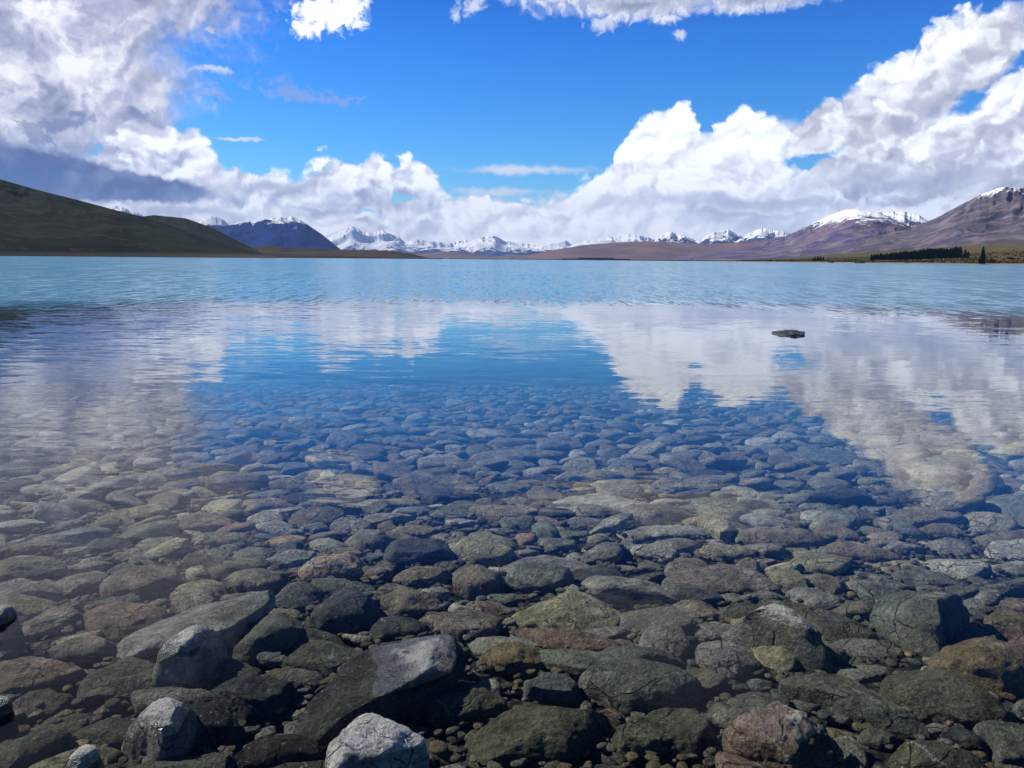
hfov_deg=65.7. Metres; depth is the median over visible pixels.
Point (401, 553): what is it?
stone
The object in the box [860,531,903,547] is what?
stone
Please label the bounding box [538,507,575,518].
stone
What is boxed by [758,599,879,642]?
stone
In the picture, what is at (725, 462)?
stone
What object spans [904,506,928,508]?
stone
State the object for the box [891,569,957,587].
stone
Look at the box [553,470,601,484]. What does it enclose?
stone
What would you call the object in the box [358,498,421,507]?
stone
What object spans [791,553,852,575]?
stone
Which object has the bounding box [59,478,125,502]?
stone
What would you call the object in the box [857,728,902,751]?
stone
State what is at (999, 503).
stone
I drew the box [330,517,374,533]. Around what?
stone
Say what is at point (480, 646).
stone
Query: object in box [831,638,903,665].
stone
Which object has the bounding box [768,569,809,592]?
stone
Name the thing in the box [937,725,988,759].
stone
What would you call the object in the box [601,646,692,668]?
stone
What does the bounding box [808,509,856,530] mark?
stone
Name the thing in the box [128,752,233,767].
stone
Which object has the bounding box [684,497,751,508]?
stone
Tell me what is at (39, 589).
stone
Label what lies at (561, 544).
stone
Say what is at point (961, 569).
stone
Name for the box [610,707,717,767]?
stone
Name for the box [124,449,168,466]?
stone
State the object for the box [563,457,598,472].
stone
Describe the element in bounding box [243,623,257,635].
stone
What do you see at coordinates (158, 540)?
stone
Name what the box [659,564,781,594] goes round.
stone
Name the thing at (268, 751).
stone
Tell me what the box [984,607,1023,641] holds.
stone
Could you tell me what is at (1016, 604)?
stone
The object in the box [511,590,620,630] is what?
stone
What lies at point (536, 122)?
sky
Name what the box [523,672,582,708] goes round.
stone
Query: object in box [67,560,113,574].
stone
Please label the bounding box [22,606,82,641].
stone
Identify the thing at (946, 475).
stone
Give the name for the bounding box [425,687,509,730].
stone
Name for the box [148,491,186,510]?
stone
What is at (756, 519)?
stone
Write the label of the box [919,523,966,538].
stone
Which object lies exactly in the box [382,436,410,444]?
stone
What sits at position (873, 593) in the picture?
stone
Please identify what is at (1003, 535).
stone
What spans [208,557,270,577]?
stone
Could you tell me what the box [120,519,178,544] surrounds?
stone
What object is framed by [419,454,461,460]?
stone
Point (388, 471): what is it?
stone
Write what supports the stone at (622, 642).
on the lake bed
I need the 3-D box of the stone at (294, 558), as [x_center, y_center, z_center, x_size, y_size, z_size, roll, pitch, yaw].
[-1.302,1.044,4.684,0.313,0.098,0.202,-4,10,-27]
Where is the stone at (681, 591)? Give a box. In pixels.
[663,583,723,607]
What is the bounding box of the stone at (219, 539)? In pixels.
[191,532,253,546]
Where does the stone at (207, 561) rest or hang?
on the lake bed
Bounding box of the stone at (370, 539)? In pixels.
[343,529,392,552]
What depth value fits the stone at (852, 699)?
2.88 m
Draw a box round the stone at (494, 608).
[466,601,511,620]
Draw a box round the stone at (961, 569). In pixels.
[923,559,990,579]
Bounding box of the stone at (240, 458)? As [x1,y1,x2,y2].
[204,450,251,466]
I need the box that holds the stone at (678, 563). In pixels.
[664,557,707,573]
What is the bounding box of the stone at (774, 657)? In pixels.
[731,616,848,671]
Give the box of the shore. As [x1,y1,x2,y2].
[691,241,1023,264]
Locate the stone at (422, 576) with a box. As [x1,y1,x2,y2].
[393,566,450,588]
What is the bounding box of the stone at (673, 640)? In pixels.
[638,625,690,659]
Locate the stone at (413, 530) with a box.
[391,525,437,537]
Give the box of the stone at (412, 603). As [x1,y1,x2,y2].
[380,588,441,619]
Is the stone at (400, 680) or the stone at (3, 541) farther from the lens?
the stone at (3, 541)
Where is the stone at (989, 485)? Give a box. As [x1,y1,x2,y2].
[966,476,1004,495]
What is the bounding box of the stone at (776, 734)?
[719,701,845,767]
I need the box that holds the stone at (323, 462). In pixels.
[305,454,368,470]
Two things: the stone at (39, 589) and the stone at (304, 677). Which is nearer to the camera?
the stone at (304, 677)
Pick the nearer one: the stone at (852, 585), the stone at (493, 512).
the stone at (852, 585)
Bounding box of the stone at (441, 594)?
[421,587,450,601]
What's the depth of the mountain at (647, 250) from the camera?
8766.61 m
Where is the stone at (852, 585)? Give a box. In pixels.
[847,579,908,591]
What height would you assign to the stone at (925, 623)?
0.251 m
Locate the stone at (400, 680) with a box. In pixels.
[292,634,465,752]
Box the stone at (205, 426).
[198,422,221,430]
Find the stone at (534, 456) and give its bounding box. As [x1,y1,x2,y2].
[472,449,567,464]
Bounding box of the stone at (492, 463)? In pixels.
[466,459,508,468]
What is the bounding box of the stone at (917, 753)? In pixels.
[888,739,984,767]
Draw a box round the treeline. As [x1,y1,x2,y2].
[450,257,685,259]
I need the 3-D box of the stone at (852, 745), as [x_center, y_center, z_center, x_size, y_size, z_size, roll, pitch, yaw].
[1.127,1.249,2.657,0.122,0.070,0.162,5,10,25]
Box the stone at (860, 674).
[831,665,891,683]
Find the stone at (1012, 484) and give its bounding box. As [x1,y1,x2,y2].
[969,474,1023,493]
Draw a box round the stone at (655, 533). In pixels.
[616,525,709,540]
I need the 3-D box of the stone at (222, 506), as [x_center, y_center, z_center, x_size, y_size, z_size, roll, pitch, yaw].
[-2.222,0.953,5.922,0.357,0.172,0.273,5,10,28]
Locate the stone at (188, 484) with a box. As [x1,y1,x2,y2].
[157,478,202,490]
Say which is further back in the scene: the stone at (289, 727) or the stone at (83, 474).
the stone at (83, 474)
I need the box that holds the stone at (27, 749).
[0,726,74,767]
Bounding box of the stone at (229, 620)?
[115,590,275,663]
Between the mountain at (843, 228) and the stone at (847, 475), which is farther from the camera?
the mountain at (843, 228)
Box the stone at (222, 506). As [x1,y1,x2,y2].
[200,499,242,514]
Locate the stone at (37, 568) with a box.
[0,556,67,582]
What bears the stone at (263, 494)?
on the lake bed
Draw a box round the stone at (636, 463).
[607,458,649,468]
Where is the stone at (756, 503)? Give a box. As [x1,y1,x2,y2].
[737,497,792,511]
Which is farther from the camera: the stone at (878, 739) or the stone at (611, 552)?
the stone at (611, 552)
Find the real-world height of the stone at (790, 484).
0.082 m
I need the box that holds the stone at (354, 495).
[332,488,371,502]
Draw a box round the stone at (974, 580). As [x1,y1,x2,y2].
[967,575,988,586]
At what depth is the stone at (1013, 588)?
4.18 m
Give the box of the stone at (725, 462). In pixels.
[699,455,747,468]
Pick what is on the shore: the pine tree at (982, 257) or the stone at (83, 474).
the pine tree at (982, 257)
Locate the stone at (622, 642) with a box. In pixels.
[614,639,634,645]
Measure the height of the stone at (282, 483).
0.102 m
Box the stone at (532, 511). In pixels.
[515,504,538,515]
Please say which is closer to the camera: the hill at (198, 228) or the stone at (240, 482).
the stone at (240, 482)
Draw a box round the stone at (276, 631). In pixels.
[232,611,303,667]
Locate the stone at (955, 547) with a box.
[925,539,974,559]
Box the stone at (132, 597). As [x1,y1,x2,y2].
[79,593,140,610]
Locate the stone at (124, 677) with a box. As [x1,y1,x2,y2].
[77,656,199,706]
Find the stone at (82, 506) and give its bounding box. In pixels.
[57,498,114,513]
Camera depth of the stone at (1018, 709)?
2.88 m
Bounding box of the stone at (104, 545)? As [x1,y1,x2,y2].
[85,538,135,553]
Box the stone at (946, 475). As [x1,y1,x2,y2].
[909,466,972,488]
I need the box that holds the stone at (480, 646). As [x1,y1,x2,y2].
[467,636,539,655]
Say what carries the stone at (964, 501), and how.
on the lake bed
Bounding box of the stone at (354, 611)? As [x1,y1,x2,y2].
[309,588,380,638]
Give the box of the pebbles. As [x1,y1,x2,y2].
[0,473,1023,767]
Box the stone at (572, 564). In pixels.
[503,555,591,571]
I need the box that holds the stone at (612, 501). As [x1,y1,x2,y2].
[546,494,649,511]
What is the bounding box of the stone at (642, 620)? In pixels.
[618,605,692,638]
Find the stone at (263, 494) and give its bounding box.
[246,489,291,498]
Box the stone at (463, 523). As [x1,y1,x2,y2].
[445,518,480,528]
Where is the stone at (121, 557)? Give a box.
[110,551,146,563]
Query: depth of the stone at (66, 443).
8.84 m
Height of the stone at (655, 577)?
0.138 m
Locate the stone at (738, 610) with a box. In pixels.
[718,602,761,624]
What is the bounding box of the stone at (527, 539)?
[515,533,537,545]
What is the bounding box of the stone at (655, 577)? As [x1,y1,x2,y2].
[634,571,664,582]
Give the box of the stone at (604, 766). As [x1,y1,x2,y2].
[580,764,620,767]
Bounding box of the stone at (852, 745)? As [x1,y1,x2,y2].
[834,736,867,767]
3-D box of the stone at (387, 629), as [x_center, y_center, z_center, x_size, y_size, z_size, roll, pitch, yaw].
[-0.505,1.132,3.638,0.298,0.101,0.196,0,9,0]
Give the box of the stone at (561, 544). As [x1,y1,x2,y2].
[537,538,579,554]
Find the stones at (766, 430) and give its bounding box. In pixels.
[0,384,1023,767]
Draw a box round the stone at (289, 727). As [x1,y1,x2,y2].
[284,720,296,733]
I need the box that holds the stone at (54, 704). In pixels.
[13,691,73,723]
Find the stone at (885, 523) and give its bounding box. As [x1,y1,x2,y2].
[873,515,917,530]
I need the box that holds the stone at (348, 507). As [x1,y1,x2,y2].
[311,497,360,515]
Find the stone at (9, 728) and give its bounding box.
[0,696,18,743]
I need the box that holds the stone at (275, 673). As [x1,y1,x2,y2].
[266,668,289,677]
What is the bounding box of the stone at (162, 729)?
[121,697,197,762]
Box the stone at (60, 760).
[29,744,116,767]
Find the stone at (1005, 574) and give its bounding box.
[990,564,1008,577]
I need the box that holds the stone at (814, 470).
[786,465,828,476]
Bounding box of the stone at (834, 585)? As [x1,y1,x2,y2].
[804,573,846,594]
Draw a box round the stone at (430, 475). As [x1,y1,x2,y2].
[412,470,440,481]
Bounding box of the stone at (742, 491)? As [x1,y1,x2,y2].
[718,484,757,497]
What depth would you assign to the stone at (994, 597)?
4.13 m
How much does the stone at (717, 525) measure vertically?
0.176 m
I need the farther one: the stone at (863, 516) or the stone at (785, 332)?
the stone at (785, 332)
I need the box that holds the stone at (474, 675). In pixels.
[460,670,480,679]
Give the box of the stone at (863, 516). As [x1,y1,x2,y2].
[843,505,879,525]
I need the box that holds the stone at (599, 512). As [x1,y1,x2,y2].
[577,503,629,525]
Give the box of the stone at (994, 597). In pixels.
[974,589,1005,605]
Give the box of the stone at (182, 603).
[171,591,217,613]
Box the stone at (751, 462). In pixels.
[745,458,763,466]
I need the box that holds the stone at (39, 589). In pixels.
[0,578,61,601]
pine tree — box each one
[953,247,957,256]
[978,246,986,263]
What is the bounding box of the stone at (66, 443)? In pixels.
[53,440,80,447]
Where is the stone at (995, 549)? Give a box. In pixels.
[984,539,1023,562]
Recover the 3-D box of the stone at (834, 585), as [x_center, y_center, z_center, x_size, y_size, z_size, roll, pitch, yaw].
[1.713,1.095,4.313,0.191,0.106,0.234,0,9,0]
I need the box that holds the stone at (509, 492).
[499,488,527,498]
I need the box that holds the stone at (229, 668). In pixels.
[214,656,261,685]
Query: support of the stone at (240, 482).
on the lake bed
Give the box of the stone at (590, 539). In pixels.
[585,534,610,543]
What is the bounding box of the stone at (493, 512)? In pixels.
[469,504,527,522]
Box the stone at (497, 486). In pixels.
[484,480,531,494]
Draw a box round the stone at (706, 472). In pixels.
[690,469,725,476]
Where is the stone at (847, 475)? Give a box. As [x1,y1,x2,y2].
[812,470,856,481]
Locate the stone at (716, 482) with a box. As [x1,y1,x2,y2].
[671,474,739,492]
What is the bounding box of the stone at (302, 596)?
[275,582,321,612]
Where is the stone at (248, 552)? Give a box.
[232,547,273,560]
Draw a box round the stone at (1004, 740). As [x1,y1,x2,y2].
[973,720,1023,767]
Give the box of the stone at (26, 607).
[0,592,58,622]
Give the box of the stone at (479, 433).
[465,428,505,438]
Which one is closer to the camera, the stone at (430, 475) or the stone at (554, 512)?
the stone at (554, 512)
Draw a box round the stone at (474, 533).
[468,531,491,535]
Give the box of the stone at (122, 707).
[93,700,132,718]
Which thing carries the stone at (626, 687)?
on the lake bed
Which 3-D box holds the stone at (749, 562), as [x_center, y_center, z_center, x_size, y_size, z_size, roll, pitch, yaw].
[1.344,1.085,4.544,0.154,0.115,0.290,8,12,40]
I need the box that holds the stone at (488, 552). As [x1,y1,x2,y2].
[452,536,514,567]
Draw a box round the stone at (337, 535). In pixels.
[308,531,346,541]
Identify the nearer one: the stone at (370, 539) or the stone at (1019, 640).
the stone at (1019, 640)
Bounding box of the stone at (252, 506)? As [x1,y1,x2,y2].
[240,497,295,513]
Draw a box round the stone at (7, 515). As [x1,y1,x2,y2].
[0,510,18,520]
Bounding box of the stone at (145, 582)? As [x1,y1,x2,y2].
[99,565,182,599]
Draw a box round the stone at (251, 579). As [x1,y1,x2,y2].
[221,568,283,592]
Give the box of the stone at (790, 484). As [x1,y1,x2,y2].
[774,480,804,489]
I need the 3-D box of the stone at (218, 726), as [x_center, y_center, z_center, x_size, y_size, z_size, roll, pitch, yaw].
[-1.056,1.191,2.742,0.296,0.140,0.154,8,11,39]
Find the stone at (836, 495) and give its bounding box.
[812,485,872,507]
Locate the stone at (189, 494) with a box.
[171,489,198,498]
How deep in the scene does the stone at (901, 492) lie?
6.54 m
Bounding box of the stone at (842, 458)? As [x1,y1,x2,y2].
[787,449,856,465]
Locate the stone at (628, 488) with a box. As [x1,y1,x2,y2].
[596,479,641,498]
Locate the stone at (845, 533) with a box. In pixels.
[814,525,860,541]
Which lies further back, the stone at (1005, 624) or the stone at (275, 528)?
the stone at (275, 528)
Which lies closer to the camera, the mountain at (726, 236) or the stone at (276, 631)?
the stone at (276, 631)
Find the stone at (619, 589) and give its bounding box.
[581,575,677,604]
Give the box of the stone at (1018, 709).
[1012,699,1023,722]
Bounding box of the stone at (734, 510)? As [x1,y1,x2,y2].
[696,501,750,522]
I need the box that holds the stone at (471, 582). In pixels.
[452,564,504,600]
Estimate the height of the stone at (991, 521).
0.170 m
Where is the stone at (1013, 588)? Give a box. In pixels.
[979,577,1023,597]
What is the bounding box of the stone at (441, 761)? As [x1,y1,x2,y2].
[424,738,462,767]
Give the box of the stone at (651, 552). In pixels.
[629,543,677,562]
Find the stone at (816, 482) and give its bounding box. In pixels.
[807,476,852,488]
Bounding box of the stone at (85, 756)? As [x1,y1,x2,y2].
[68,744,104,767]
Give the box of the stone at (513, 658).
[479,641,544,678]
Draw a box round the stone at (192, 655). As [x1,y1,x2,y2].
[152,624,227,686]
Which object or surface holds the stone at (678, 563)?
on the lake bed
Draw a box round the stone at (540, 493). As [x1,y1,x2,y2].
[527,486,564,503]
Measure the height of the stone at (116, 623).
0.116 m
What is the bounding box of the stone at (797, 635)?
[721,603,833,673]
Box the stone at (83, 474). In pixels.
[54,462,100,484]
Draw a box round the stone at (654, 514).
[620,503,695,525]
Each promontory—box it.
[252,246,442,258]
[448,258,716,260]
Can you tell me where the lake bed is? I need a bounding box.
[0,380,1023,767]
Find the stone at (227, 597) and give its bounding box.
[220,592,276,608]
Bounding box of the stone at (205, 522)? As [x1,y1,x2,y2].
[173,511,231,534]
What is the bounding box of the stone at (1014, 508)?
[1004,494,1023,529]
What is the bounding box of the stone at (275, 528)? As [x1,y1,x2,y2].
[254,521,305,536]
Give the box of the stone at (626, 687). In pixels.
[578,658,702,716]
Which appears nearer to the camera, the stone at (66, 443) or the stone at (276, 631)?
the stone at (276, 631)
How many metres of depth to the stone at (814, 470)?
7.59 m
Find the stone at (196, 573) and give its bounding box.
[185,565,209,581]
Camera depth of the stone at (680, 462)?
7.81 m
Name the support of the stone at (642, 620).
on the lake bed
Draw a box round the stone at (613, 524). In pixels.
[589,512,633,535]
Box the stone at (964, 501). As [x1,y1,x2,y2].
[919,489,985,513]
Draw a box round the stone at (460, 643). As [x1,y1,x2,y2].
[457,641,467,656]
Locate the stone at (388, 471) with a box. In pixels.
[372,462,412,482]
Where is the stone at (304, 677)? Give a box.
[277,668,323,697]
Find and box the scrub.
[736,251,1023,263]
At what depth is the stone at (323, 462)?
7.62 m
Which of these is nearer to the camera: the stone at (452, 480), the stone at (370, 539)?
the stone at (370, 539)
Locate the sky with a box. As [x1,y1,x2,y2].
[0,0,1023,245]
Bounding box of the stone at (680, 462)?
[659,454,706,470]
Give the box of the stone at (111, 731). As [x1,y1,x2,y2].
[72,717,133,748]
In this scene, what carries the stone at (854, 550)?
on the lake bed
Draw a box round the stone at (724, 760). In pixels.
[714,751,767,767]
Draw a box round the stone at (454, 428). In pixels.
[434,426,468,430]
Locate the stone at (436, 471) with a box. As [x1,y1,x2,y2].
[420,466,454,475]
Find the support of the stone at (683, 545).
on the lake bed
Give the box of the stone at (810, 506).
[798,503,824,509]
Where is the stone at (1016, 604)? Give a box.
[999,598,1023,612]
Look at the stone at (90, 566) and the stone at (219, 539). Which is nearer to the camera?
the stone at (90, 566)
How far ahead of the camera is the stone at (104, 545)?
4.90 m
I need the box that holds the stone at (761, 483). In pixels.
[738,477,773,490]
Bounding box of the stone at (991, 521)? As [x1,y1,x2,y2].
[964,511,1018,531]
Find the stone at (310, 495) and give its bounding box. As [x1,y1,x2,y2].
[280,490,335,504]
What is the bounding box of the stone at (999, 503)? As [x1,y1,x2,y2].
[985,494,1016,513]
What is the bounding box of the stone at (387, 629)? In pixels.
[369,615,433,642]
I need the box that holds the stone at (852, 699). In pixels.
[778,672,930,742]
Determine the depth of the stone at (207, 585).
4.11 m
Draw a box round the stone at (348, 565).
[296,552,365,582]
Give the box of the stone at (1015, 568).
[1000,560,1023,576]
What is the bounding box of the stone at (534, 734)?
[461,702,607,767]
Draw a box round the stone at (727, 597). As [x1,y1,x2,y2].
[720,593,745,606]
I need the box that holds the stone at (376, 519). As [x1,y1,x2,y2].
[363,513,416,528]
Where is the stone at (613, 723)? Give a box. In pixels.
[598,708,625,735]
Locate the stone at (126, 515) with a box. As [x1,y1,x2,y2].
[92,503,171,525]
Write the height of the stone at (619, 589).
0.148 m
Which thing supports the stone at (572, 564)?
on the lake bed
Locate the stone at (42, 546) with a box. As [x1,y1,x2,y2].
[10,539,74,556]
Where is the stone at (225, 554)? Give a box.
[199,549,230,559]
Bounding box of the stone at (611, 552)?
[580,542,623,565]
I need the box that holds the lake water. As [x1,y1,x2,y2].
[0,256,1023,434]
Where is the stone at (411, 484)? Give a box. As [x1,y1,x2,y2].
[393,473,452,500]
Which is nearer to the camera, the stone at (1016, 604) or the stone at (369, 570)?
the stone at (1016, 604)
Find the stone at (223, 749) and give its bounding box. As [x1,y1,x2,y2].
[212,745,233,756]
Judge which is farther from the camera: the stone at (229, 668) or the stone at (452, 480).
the stone at (452, 480)
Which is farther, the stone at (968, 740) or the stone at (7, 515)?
the stone at (7, 515)
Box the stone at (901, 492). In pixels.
[888,485,930,502]
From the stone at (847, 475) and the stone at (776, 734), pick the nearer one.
the stone at (776, 734)
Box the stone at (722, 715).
[706,692,789,729]
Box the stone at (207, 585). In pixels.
[169,579,227,601]
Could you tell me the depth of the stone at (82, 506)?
5.89 m
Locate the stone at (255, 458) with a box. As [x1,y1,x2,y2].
[243,452,268,464]
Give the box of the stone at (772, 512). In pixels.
[751,508,785,516]
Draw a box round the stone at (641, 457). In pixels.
[620,453,658,461]
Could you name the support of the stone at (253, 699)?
on the lake bed
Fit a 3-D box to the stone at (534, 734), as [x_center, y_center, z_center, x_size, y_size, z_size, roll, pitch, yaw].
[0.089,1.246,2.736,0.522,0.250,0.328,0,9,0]
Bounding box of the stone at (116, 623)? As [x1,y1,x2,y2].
[83,601,167,644]
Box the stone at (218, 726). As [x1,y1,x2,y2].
[188,703,241,754]
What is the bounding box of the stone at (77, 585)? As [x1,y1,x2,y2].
[54,571,111,599]
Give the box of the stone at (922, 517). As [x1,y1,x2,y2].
[892,508,967,528]
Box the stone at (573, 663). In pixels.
[539,648,617,679]
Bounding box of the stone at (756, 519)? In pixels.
[739,513,801,527]
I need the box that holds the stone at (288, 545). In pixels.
[274,541,303,554]
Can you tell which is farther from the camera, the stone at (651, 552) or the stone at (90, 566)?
the stone at (651, 552)
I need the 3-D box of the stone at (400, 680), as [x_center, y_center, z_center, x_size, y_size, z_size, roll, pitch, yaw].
[-0.482,1.140,2.938,0.612,0.272,0.582,0,9,0]
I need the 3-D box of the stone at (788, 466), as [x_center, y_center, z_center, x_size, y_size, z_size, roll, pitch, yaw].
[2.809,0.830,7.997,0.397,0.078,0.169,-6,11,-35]
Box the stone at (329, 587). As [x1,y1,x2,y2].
[311,578,377,596]
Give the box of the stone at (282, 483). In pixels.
[264,478,316,489]
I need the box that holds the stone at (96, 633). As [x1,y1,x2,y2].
[50,630,102,647]
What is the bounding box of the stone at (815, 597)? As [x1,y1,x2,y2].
[785,588,842,609]
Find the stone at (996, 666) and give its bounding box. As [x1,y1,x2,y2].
[927,638,1023,697]
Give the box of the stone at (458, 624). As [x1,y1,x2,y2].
[419,610,501,645]
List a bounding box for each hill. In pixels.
[0,179,275,257]
[142,215,281,257]
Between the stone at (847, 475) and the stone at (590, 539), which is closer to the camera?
the stone at (590, 539)
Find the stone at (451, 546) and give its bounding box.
[448,542,456,549]
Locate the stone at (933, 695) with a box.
[880,667,1007,730]
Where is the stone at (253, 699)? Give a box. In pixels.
[210,673,294,727]
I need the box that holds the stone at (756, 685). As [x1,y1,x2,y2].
[746,678,773,692]
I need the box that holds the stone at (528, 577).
[505,562,573,594]
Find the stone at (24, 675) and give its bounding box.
[0,655,84,700]
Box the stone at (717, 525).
[697,511,733,541]
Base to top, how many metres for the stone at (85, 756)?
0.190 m
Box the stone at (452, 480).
[441,476,474,485]
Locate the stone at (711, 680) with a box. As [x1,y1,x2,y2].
[684,668,727,693]
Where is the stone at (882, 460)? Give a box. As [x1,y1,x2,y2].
[870,454,910,467]
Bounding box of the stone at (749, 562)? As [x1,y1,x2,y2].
[736,557,761,572]
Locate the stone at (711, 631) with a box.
[692,621,733,642]
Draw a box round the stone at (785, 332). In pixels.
[772,329,804,335]
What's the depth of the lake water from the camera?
16.86 m
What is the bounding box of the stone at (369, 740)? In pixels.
[325,713,429,767]
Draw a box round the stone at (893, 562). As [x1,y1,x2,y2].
[872,560,923,567]
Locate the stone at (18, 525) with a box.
[0,519,45,531]
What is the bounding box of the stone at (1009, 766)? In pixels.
[990,765,1021,767]
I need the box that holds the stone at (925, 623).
[869,591,969,656]
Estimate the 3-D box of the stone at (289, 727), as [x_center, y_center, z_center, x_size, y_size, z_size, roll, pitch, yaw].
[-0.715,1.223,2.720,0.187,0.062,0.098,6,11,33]
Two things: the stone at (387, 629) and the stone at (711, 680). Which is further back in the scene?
the stone at (387, 629)
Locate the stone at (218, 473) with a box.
[209,471,243,476]
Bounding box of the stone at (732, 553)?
[694,544,756,562]
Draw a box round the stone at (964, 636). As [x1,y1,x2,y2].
[955,630,998,643]
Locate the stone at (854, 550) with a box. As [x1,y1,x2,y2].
[818,541,900,561]
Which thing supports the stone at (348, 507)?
on the lake bed
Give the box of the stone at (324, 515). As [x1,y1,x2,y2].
[288,506,345,527]
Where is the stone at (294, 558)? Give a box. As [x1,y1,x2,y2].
[266,549,316,568]
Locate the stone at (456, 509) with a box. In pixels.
[429,500,480,521]
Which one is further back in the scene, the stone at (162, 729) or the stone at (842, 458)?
the stone at (842, 458)
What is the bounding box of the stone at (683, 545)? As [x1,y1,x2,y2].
[654,538,702,556]
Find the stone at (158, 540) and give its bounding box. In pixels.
[135,536,176,546]
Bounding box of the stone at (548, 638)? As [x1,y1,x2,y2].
[514,627,621,651]
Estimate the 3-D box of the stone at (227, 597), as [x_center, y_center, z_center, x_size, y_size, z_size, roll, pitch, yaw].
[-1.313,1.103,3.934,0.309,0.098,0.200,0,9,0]
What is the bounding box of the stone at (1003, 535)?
[972,530,1023,547]
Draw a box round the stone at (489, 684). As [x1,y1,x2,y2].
[462,679,500,690]
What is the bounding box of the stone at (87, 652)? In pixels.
[43,635,116,668]
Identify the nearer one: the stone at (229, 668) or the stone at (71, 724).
the stone at (71, 724)
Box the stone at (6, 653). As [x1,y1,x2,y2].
[0,647,11,661]
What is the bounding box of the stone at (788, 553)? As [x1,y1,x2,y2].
[776,548,812,559]
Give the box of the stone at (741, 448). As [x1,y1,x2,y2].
[733,445,750,450]
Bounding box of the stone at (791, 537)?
[737,526,825,549]
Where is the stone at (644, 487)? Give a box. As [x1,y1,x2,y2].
[639,484,675,494]
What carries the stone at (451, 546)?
on the lake bed
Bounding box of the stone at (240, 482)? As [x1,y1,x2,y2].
[205,472,269,492]
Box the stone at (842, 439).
[832,436,845,442]
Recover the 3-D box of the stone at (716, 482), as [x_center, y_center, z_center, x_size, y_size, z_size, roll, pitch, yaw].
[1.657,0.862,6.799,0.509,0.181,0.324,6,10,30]
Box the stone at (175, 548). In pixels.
[142,538,190,561]
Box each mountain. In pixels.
[112,206,247,225]
[206,216,340,249]
[327,226,571,256]
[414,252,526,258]
[511,237,781,259]
[566,234,701,247]
[653,228,789,243]
[678,209,926,259]
[800,187,1023,256]
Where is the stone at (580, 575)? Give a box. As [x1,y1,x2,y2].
[572,567,624,587]
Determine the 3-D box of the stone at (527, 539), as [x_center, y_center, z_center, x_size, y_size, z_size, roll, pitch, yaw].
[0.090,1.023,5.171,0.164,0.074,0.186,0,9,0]
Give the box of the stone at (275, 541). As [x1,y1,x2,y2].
[266,535,306,547]
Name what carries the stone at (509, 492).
on the lake bed
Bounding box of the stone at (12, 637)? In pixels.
[0,604,25,659]
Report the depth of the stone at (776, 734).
2.54 m
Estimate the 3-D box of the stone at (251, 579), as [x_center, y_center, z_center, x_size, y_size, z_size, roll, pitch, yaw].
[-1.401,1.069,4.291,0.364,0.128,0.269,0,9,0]
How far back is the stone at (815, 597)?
4.05 m
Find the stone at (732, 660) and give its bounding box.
[695,640,762,681]
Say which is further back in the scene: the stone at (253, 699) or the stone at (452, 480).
the stone at (452, 480)
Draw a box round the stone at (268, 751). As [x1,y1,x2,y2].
[234,733,320,767]
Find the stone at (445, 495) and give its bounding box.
[422,487,479,504]
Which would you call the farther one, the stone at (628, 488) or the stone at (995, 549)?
the stone at (628, 488)
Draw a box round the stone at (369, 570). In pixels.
[362,566,393,580]
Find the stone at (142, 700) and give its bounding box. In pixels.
[130,687,217,715]
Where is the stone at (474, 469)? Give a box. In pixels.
[457,465,491,474]
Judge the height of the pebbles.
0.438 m
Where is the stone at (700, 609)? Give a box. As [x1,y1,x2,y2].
[672,599,720,621]
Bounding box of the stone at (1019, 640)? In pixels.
[1008,636,1023,644]
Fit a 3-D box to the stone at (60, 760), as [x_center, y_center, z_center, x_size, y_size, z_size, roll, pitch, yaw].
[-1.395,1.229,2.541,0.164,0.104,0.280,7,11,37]
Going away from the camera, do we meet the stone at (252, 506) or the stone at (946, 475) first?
the stone at (252, 506)
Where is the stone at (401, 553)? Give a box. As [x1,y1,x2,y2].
[383,538,455,571]
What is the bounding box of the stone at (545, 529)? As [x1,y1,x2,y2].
[531,520,558,538]
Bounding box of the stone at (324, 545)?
[308,538,347,553]
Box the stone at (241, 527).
[216,522,255,531]
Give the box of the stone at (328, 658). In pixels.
[282,639,363,677]
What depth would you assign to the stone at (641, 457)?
8.15 m
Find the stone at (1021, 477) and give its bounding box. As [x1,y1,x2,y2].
[1015,474,1023,479]
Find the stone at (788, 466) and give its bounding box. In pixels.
[774,462,800,470]
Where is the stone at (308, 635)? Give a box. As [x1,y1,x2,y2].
[293,627,347,650]
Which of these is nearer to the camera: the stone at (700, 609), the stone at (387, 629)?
the stone at (387, 629)
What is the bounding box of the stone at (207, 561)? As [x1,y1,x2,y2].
[183,552,226,568]
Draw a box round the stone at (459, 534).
[451,531,466,537]
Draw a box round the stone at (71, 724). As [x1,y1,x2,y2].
[35,713,95,734]
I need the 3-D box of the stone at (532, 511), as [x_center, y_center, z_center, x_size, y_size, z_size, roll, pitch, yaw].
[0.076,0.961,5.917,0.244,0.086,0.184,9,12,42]
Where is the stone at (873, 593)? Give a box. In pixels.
[857,583,905,602]
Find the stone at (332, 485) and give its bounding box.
[322,480,347,490]
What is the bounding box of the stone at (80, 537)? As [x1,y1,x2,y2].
[46,527,112,546]
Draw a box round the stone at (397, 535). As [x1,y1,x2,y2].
[393,530,414,539]
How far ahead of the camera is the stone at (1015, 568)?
4.62 m
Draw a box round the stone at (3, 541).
[0,534,6,547]
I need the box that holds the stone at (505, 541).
[473,532,518,550]
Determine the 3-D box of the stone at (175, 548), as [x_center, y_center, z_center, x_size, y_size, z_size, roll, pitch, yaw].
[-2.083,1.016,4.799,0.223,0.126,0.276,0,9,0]

